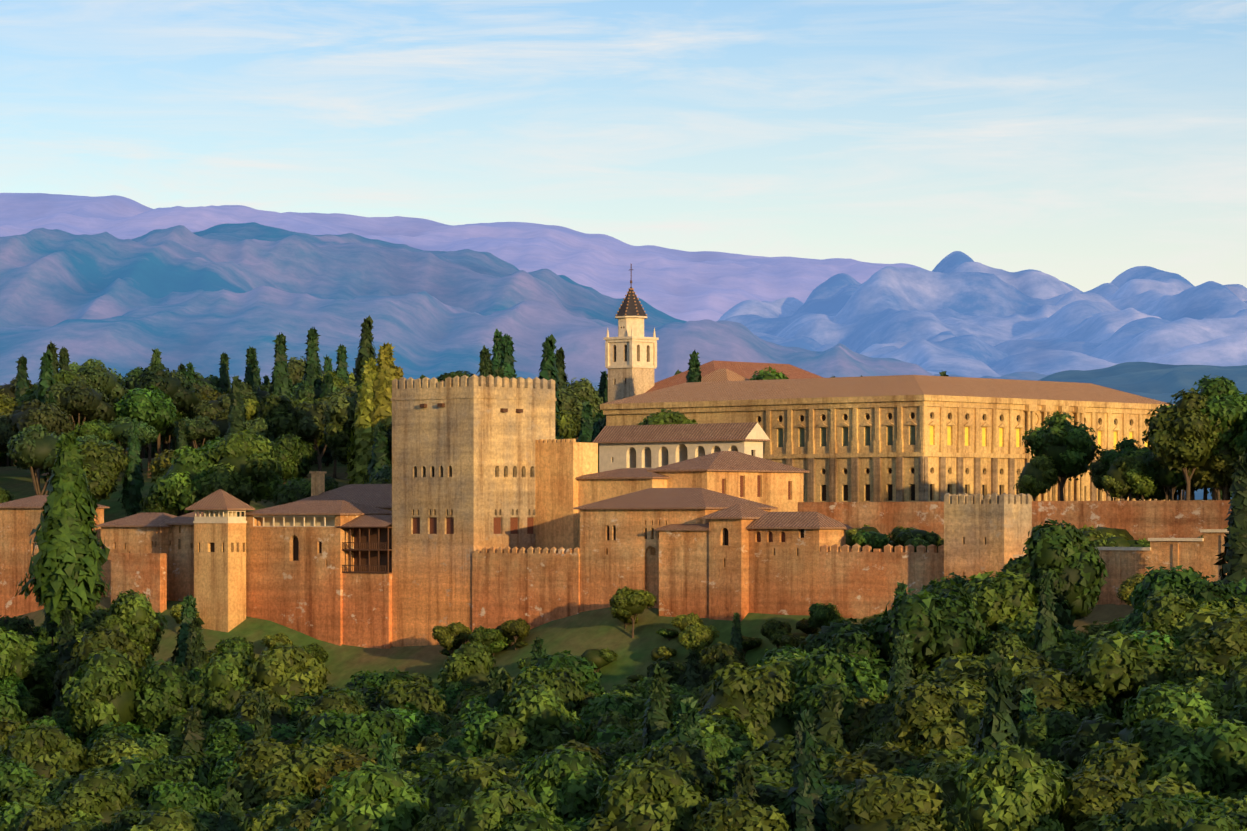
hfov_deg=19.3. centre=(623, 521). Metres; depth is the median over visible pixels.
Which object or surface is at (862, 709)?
tree
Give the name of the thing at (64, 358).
tree
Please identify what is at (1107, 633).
tree
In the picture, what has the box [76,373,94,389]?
tree
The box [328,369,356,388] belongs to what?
tree
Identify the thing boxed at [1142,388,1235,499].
tree
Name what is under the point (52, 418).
tree
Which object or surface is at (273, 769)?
tree
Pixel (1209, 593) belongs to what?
tree
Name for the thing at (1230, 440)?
tree
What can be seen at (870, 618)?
tree
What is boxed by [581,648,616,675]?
shrub
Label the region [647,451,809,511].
tall mexuar house
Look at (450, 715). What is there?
tree
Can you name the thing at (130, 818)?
tree
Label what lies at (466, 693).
tree
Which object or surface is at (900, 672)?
cypress
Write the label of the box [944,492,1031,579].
tower
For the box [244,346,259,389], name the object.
tree
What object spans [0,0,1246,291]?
sky
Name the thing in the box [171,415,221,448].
tree
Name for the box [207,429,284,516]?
tree
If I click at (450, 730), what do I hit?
tree
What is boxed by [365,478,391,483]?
tree
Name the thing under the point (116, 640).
tree
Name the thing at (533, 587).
comares wall
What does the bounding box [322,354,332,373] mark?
tree
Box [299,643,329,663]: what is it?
tree
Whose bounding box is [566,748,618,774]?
tree
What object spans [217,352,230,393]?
tree
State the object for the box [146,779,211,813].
tree
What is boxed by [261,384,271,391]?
tree
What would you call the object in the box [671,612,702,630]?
tree
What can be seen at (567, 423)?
tree
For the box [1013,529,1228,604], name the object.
curtain wall
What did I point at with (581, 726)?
tree
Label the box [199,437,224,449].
tree
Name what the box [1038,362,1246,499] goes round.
mountain
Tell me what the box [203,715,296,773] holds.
tree
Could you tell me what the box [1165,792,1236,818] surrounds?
tree
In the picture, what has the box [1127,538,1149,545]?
tree
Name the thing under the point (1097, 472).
tree
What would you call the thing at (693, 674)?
tree
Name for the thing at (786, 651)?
tree
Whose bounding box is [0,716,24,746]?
tree
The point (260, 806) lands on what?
tree
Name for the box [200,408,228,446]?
tree
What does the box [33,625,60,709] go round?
tree
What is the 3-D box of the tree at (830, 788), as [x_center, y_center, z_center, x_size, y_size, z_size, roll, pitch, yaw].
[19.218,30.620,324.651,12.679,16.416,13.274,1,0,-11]
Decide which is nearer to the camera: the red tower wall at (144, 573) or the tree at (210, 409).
the red tower wall at (144, 573)
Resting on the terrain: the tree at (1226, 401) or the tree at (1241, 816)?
the tree at (1241, 816)
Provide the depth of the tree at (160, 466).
596.06 m
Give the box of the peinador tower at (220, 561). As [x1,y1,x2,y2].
[185,489,254,631]
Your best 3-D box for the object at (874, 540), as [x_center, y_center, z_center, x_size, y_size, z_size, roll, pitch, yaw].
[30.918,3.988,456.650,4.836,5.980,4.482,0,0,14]
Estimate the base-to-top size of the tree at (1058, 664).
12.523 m
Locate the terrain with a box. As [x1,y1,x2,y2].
[0,458,1221,722]
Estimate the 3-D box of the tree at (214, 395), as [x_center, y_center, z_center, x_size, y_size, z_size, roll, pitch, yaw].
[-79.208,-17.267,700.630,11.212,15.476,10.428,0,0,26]
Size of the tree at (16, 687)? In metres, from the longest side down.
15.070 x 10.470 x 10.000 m
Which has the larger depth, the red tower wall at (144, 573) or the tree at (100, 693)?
the red tower wall at (144, 573)
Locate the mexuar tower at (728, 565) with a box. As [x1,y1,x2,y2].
[701,504,768,620]
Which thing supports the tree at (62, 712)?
on the terrain
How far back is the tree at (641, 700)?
414.71 m
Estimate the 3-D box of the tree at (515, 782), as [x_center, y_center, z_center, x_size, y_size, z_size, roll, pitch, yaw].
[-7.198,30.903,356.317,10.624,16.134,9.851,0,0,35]
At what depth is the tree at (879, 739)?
350.72 m
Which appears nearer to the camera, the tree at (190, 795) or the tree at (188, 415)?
the tree at (190, 795)
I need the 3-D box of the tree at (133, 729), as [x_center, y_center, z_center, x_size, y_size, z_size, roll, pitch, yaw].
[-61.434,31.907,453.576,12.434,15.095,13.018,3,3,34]
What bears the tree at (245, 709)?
on the terrain
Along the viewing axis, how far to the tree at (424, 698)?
435.70 m
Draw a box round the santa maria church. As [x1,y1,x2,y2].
[604,264,823,401]
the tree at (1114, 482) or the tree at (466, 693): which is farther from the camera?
the tree at (1114, 482)
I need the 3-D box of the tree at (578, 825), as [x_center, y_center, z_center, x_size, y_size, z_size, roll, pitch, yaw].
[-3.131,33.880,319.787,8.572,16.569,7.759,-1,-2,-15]
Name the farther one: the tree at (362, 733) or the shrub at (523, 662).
the shrub at (523, 662)
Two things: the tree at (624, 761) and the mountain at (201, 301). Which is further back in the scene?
the mountain at (201, 301)
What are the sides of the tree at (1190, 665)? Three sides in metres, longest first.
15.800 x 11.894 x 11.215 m
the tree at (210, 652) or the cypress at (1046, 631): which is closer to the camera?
the cypress at (1046, 631)
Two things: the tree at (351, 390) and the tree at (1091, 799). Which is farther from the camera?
the tree at (351, 390)
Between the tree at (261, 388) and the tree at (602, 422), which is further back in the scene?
the tree at (261, 388)
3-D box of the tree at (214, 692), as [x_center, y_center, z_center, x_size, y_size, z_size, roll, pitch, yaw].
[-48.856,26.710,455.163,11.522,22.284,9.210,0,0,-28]
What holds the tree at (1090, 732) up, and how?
on the terrain
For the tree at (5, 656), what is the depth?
482.91 m
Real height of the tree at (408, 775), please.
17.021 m
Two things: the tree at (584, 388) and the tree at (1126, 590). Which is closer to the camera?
the tree at (1126, 590)
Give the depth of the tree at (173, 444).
697.59 m
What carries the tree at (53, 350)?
on the terrain
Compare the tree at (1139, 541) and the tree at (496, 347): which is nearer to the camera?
the tree at (1139, 541)
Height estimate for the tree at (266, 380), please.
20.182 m
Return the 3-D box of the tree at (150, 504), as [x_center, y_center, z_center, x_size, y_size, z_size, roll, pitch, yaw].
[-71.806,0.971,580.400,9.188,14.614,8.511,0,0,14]
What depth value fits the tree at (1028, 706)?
345.13 m
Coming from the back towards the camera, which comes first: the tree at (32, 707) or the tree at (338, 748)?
the tree at (32, 707)
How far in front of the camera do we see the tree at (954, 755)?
328.36 m
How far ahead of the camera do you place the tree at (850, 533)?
468.42 m
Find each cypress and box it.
[43,611,58,645]
[189,627,207,671]
[253,690,272,741]
[351,690,365,710]
[375,730,400,771]
[484,667,505,710]
[642,663,675,747]
[678,696,700,731]
[730,612,744,658]
[886,628,913,706]
[1033,570,1059,653]
[1213,451,1246,586]
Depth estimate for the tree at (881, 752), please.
332.12 m
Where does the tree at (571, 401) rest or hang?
on the terrain
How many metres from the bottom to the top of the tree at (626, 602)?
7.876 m
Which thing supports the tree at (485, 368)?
on the terrain
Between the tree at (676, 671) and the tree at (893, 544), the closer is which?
the tree at (676, 671)
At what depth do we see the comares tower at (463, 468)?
502.17 m
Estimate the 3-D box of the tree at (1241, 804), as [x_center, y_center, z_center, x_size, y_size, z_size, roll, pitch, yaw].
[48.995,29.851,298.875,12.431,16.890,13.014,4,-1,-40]
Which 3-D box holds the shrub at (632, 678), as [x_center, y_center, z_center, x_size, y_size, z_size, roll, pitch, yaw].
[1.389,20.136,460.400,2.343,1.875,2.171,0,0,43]
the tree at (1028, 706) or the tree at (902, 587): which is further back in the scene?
the tree at (902, 587)
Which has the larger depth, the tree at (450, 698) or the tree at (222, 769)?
the tree at (450, 698)
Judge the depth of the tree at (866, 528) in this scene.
474.83 m
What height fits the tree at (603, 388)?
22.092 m
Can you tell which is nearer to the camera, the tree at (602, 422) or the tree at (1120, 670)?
the tree at (1120, 670)
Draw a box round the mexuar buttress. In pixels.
[654,522,709,617]
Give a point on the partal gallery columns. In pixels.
(303, 516)
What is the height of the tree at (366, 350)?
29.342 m
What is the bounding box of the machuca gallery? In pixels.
[592,422,769,471]
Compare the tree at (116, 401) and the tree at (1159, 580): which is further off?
the tree at (116, 401)
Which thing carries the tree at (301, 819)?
on the terrain
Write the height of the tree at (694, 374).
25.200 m
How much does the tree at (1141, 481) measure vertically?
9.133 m
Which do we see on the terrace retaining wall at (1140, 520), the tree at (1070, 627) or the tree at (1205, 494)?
the tree at (1205, 494)
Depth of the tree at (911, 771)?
326.99 m
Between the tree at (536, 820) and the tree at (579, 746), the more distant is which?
the tree at (579, 746)
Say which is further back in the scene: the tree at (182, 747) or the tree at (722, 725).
the tree at (182, 747)
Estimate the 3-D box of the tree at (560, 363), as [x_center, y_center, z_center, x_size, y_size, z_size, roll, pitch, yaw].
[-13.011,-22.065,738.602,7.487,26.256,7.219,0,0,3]
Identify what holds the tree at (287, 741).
on the terrain
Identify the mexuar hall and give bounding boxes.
[573,488,777,611]
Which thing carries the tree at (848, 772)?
on the terrain
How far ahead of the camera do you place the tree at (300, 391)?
673.53 m
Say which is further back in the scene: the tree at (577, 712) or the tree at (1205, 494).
the tree at (1205, 494)
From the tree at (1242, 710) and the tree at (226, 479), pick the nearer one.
the tree at (1242, 710)
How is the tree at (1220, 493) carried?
on the terrain
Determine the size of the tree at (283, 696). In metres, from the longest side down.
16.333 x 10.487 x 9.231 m
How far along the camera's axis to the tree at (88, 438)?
612.40 m
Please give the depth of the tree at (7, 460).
746.17 m
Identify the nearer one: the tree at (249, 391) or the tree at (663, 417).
the tree at (663, 417)
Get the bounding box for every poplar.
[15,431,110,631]
[345,357,377,484]
[364,342,395,473]
[388,366,403,414]
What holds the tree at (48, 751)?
on the terrain
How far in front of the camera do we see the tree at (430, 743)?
406.43 m
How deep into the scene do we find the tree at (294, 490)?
562.19 m
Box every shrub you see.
[439,648,455,655]
[488,639,508,656]
[495,625,523,645]
[503,637,516,646]
[514,641,527,647]
[517,657,531,668]
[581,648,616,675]
[611,613,638,628]
[626,675,644,681]
[650,646,676,660]
[656,628,678,640]
[742,636,762,653]
[778,633,811,651]
[794,618,817,634]
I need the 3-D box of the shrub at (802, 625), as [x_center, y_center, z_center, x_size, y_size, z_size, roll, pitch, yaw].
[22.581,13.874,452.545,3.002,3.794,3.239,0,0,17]
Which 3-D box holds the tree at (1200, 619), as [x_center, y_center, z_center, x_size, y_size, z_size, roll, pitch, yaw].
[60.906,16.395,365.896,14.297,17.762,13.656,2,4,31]
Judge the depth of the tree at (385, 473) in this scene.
545.69 m
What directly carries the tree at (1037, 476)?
on the terrace retaining wall at (1140, 520)
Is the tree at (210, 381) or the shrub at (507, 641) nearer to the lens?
the shrub at (507, 641)
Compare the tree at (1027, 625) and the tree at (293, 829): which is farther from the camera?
the tree at (1027, 625)
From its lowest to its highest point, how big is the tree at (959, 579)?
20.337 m
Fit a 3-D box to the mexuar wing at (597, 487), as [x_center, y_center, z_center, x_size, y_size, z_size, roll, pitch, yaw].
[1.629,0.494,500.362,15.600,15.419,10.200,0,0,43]
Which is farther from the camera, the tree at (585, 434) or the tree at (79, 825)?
the tree at (585, 434)
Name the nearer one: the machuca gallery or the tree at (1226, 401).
the tree at (1226, 401)
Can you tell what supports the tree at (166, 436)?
on the terrain
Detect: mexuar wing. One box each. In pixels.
[575,468,670,547]
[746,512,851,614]
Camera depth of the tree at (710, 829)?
307.13 m
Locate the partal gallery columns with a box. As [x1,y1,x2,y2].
[253,515,334,526]
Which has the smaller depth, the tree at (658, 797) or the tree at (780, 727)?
the tree at (658, 797)
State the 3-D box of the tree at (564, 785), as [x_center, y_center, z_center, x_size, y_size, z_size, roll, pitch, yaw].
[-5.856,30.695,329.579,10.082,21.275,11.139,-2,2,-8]
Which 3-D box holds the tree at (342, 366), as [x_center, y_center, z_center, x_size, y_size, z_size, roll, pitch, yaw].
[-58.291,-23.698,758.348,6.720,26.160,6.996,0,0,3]
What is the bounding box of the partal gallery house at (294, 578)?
[241,500,391,645]
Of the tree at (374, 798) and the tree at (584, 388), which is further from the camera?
the tree at (584, 388)
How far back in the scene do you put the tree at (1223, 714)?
335.82 m
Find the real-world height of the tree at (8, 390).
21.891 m
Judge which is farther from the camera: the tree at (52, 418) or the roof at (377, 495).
the tree at (52, 418)
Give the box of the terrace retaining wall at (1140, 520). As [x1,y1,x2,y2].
[798,500,1231,551]
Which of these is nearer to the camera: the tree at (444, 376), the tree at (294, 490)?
the tree at (294, 490)
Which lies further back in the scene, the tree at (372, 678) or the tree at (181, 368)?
the tree at (181, 368)
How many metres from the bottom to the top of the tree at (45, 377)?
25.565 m
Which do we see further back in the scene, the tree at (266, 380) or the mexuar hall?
the tree at (266, 380)
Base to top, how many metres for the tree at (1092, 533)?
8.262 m
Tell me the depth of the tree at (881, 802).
304.42 m
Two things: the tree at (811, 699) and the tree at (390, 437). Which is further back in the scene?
the tree at (390, 437)
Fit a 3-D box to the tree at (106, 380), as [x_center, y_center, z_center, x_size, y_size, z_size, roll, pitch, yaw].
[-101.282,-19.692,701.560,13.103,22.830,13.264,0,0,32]
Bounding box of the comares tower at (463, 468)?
[391,374,556,646]
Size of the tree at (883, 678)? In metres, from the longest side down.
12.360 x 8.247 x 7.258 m
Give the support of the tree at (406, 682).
on the terrain
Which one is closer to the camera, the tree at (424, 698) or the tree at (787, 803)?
the tree at (787, 803)
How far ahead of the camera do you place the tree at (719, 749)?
344.22 m
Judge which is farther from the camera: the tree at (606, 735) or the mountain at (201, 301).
the mountain at (201, 301)
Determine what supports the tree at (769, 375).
on the terrain
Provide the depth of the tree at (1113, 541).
437.83 m
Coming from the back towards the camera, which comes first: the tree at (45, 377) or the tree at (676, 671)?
the tree at (45, 377)
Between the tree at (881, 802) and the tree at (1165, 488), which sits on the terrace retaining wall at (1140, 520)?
the tree at (1165, 488)
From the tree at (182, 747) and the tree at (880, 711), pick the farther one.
the tree at (182, 747)
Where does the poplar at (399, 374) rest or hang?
on the terrain
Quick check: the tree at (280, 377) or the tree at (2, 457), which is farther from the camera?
the tree at (2, 457)
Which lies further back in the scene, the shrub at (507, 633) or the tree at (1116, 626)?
the shrub at (507, 633)
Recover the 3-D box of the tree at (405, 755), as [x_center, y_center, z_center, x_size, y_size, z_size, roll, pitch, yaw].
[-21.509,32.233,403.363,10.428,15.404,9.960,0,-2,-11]
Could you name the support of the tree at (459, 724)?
on the terrain
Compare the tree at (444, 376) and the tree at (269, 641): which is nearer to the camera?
the tree at (269, 641)
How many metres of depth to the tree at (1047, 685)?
354.44 m
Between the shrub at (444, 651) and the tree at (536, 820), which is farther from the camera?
the shrub at (444, 651)
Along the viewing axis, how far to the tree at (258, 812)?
385.54 m
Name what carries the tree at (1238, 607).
on the terrain
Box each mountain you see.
[0,193,922,321]
[0,222,1047,390]
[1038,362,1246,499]
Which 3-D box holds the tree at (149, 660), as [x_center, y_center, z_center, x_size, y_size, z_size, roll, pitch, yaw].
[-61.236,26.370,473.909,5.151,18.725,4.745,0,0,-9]
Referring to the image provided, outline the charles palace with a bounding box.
[600,375,1173,501]
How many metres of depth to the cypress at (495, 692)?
409.13 m
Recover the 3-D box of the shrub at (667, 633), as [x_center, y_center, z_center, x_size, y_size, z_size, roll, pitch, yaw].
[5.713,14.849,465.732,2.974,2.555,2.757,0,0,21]
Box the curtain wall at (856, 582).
[819,544,943,618]
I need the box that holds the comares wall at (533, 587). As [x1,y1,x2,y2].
[472,546,579,631]
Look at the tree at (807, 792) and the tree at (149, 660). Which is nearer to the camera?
the tree at (807, 792)
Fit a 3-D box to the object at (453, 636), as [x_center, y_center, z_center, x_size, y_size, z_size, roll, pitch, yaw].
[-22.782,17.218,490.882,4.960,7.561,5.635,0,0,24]
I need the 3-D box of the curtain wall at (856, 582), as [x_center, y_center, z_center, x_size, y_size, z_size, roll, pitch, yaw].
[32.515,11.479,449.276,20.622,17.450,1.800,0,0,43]
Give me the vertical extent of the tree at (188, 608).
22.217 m
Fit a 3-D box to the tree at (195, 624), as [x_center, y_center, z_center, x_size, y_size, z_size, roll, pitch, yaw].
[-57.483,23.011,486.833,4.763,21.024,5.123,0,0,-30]
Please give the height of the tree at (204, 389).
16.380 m
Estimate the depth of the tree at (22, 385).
760.97 m
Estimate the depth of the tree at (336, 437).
600.30 m
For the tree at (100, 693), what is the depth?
454.45 m
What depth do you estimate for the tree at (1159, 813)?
288.46 m
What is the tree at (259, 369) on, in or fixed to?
on the terrain
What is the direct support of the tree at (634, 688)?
on the terrain
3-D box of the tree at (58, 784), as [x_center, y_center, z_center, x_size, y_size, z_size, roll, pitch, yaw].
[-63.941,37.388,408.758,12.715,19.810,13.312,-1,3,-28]
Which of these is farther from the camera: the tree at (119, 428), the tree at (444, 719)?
the tree at (119, 428)
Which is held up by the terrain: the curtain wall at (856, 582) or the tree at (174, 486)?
the tree at (174, 486)
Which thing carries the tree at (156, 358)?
on the terrain
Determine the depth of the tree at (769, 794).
317.97 m
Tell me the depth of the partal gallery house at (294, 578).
519.29 m
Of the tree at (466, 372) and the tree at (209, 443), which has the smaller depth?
the tree at (209, 443)
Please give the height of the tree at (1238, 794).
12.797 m
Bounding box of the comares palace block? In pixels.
[533,439,597,552]
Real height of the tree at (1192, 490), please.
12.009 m
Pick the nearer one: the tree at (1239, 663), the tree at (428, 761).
the tree at (1239, 663)
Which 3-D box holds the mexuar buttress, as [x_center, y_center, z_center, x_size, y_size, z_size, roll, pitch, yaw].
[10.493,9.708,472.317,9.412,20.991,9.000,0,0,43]
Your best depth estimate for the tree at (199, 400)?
675.63 m
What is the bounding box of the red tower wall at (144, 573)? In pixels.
[111,553,166,612]
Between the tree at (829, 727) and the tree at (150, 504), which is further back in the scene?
the tree at (150, 504)
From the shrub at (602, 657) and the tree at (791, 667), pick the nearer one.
the tree at (791, 667)
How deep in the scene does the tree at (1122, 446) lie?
472.46 m
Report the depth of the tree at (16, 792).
404.16 m
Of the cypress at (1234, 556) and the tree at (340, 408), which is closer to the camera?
the cypress at (1234, 556)
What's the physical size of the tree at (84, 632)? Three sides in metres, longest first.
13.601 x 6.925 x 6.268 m
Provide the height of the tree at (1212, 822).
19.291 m
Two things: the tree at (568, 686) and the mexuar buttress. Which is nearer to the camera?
the tree at (568, 686)
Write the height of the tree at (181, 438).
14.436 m
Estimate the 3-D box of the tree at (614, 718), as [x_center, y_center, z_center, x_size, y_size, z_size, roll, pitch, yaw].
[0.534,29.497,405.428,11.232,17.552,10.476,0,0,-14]
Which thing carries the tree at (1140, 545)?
on the terrain
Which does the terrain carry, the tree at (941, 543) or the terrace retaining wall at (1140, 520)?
the terrace retaining wall at (1140, 520)
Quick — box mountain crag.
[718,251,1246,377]
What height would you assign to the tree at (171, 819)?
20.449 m
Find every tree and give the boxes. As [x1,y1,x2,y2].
[0,377,33,465]
[0,394,22,415]
[0,412,17,453]
[0,452,10,466]
[0,487,14,502]
[0,615,47,656]
[0,627,21,679]
[0,631,56,702]
[0,670,33,707]
[0,690,29,730]
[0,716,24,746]
[0,722,89,784]
[0,753,37,801]
[0,779,63,805]
[0,799,31,830]
[6,424,81,494]
[6,451,8,466]
[7,399,75,486]
[14,354,29,402]
[16,804,79,830]
[19,382,37,402]
[20,771,75,804]
[21,691,45,718]
[21,799,107,829]
[22,715,80,749]
[26,716,58,722]
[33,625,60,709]
[35,349,55,403]
[40,391,56,486]
[44,378,116,428]
[44,632,87,665]
[46,341,58,377]
[46,768,147,827]
[51,607,78,716]
[51,702,84,750]
[52,369,92,388]
[53,625,146,694]
[55,818,108,830]
[56,768,71,778]
[58,346,70,373]
[60,646,138,743]
[69,358,127,402]
[72,419,124,446]
[75,606,111,632]
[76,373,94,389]
[76,434,126,456]
[78,442,129,501]
[78,628,90,638]
[81,721,155,756]
[82,735,153,775]
[95,588,167,663]
[96,727,178,758]
[103,417,157,477]
[106,805,218,830]
[109,396,142,468]
[109,758,168,772]
[110,384,176,477]
[112,748,212,804]
[118,418,143,516]
[121,363,199,457]
[127,805,209,830]
[130,659,195,735]
[140,483,193,515]
[144,654,156,667]
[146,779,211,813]
[147,348,162,457]
[147,449,185,483]
[152,412,181,451]
[152,445,215,514]
[159,754,174,761]
[160,729,208,752]
[163,370,201,452]
[163,711,211,736]
[169,593,199,666]
[170,439,188,451]
[170,604,199,623]
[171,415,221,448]
[172,410,193,444]
[175,419,187,449]
[175,744,211,772]
[177,705,207,766]
[178,363,186,376]
[181,647,254,720]
[184,361,195,448]
[184,616,204,672]
[185,372,222,393]
[187,667,202,679]
[190,382,214,449]
[191,394,246,421]
[192,463,257,512]
[196,390,225,407]
[196,806,258,830]
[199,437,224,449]
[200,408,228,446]
[200,719,216,732]
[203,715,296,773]
[204,648,220,663]
[204,691,292,750]
[206,754,243,812]
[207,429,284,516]
[214,635,254,659]
[214,787,248,830]
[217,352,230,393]
[219,807,268,818]
[222,733,345,810]
[225,382,266,392]
[226,375,246,434]
[226,394,260,420]
[227,381,268,405]
[238,641,330,700]
[241,389,247,420]
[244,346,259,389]
[245,417,277,438]
[246,800,300,830]
[254,391,323,479]
[255,802,274,811]
[256,362,261,383]
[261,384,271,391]
[261,633,292,648]
[262,375,270,385]
[265,332,293,401]
[266,396,276,441]
[268,432,317,484]
[268,792,310,808]
[271,475,339,505]
[272,356,324,386]
[272,826,298,830]
[281,691,305,703]
[281,736,301,749]
[283,689,322,727]
[286,795,330,830]
[288,378,294,400]
[292,380,341,463]
[292,705,410,760]
[294,392,350,470]
[294,738,351,752]
[296,690,363,736]
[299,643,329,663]
[301,326,322,464]
[305,749,377,797]
[306,761,431,830]
[311,681,383,711]
[316,373,333,465]
[320,371,347,392]
[320,438,336,478]
[321,391,359,430]
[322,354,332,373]
[322,421,354,468]
[322,677,340,693]
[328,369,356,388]
[335,344,349,385]
[337,385,357,396]
[341,667,415,688]
[353,315,376,389]
[364,422,391,483]
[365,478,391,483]
[369,464,391,483]
[374,679,447,713]
[377,679,419,695]
[381,702,447,753]
[387,422,391,458]
[396,745,431,769]
[400,746,462,776]
[401,763,435,781]
[407,768,441,826]
[408,673,432,687]
[412,799,469,830]
[416,729,464,752]
[422,757,518,817]
[424,710,456,726]
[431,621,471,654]
[433,682,477,712]
[436,370,473,378]
[436,371,469,381]
[436,720,462,738]
[437,641,513,694]
[437,720,465,729]
[439,705,506,760]
[439,780,558,830]
[443,709,458,722]
[447,685,487,716]
[449,793,472,805]
[452,688,512,728]
[462,754,520,772]
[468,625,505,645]
[476,345,492,376]
[481,680,585,763]
[485,752,528,766]
[491,329,502,376]
[494,366,504,377]
[499,333,516,378]
[500,807,571,830]
[501,618,530,649]
[506,764,525,786]
[513,650,606,702]
[514,666,585,719]
[516,744,608,825]
[529,636,546,667]
[536,739,611,769]
[538,334,563,437]
[554,347,568,388]
[555,408,578,438]
[556,388,601,440]
[560,815,593,830]
[561,377,604,415]
[564,703,578,717]
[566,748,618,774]
[574,718,595,742]
[575,690,601,720]
[577,401,593,442]
[579,691,640,725]
[579,709,647,744]
[583,758,711,830]
[585,724,643,746]
[591,412,603,453]
[592,744,617,760]
[595,690,650,721]
[597,740,644,761]
[598,371,607,410]
[598,416,605,433]
[609,586,656,637]
[609,745,655,776]
[610,677,650,696]
[613,730,646,745]
[631,737,723,800]
[636,683,699,720]
[639,409,697,424]
[639,706,759,754]
[647,656,686,687]
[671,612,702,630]
[671,706,702,734]
[673,698,704,750]
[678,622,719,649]
[684,649,703,692]
[685,350,701,382]
[685,641,748,685]
[688,794,790,830]
[696,686,716,706]
[697,662,799,746]
[698,731,745,769]
[702,826,716,830]
[709,758,757,801]
[730,764,792,795]
[731,759,760,804]
[740,734,841,773]
[750,366,789,379]
[754,644,809,668]
[754,780,848,830]
[756,653,807,696]
[757,699,791,740]
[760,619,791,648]
[774,793,828,822]
[784,676,869,740]
[786,707,829,830]
[787,644,887,703]
[787,752,837,782]
[796,617,876,656]
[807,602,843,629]
[813,689,850,759]
[817,623,892,682]
[821,778,860,798]
[824,745,929,791]
[826,768,951,830]
[842,697,877,753]
[844,741,938,768]
[846,528,858,547]
[848,524,879,550]
[851,697,896,752]
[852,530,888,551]
[861,611,888,629]
[866,578,989,680]
[866,724,898,750]
[875,694,887,703]
[880,673,986,755]
[881,675,917,684]
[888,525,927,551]
[889,541,896,551]
[892,760,924,778]
[894,582,907,607]
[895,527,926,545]
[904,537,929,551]
[911,745,976,777]
[918,648,1054,690]
[918,674,933,683]
[919,761,964,808]
[920,572,971,591]
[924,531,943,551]
[926,540,943,552]
[936,740,1067,830]
[939,371,948,375]
[963,569,1056,632]
[969,650,1021,758]
[972,627,1024,659]
[974,628,1028,659]
[997,519,1107,626]
[999,612,1088,652]
[1008,661,1104,724]
[1013,454,1058,500]
[1014,707,1079,764]
[1016,686,1037,729]
[1022,411,1101,500]
[1039,644,1079,669]
[1040,758,1076,830]
[1044,658,1069,668]
[1055,713,1125,769]
[1057,641,1079,650]
[1058,687,1120,722]
[1058,766,1198,830]
[1063,623,1077,632]
[1065,621,1184,719]
[1071,737,1151,786]
[1078,524,1120,540]
[1078,620,1118,640]
[1078,631,1123,651]
[1089,449,1112,500]
[1091,534,1129,546]
[1093,629,1116,638]
[1093,790,1201,830]
[1097,526,1133,539]
[1100,437,1148,500]
[1101,455,1134,500]
[1104,615,1129,630]
[1109,449,1139,500]
[1115,493,1132,500]
[1116,573,1144,605]
[1118,680,1219,742]
[1119,565,1204,634]
[1121,621,1189,705]
[1123,449,1158,500]
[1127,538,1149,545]
[1127,710,1246,799]
[1129,586,1236,644]
[1130,544,1149,546]
[1140,446,1168,500]
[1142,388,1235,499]
[1143,452,1190,500]
[1144,488,1161,500]
[1157,486,1179,500]
[1157,491,1177,500]
[1164,647,1230,687]
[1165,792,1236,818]
[1168,603,1246,644]
[1171,791,1246,816]
[1174,374,1246,499]
[1177,809,1246,830]
[1178,489,1182,499]
[1179,672,1226,702]
[1180,482,1203,499]
[1180,572,1246,613]
[1180,613,1246,681]
[1188,444,1234,499]
[1203,486,1206,499]
[1206,426,1235,499]
[1207,488,1232,498]
[1207,706,1239,727]
[1211,651,1246,711]
[1217,807,1246,830]
[1221,596,1246,613]
[1221,788,1246,799]
[1226,701,1246,729]
[1227,434,1236,461]
[1228,423,1246,458]
[1228,673,1246,714]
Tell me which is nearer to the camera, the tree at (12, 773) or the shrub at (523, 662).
the tree at (12, 773)
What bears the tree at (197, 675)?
on the terrain
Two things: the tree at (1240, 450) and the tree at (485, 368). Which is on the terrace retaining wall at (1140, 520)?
the tree at (1240, 450)
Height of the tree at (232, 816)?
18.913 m
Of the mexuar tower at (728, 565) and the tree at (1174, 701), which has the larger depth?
the mexuar tower at (728, 565)
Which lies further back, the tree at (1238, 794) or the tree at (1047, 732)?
the tree at (1047, 732)
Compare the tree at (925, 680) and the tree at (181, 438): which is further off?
the tree at (181, 438)
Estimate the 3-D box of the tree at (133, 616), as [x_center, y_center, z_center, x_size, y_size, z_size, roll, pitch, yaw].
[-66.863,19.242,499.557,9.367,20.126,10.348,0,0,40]
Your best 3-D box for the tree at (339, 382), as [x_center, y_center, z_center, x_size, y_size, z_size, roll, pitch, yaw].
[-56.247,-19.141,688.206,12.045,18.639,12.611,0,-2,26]
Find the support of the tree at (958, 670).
on the terrain
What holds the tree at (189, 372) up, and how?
on the terrain
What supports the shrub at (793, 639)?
on the terrain
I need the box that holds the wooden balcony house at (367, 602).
[336,515,391,648]

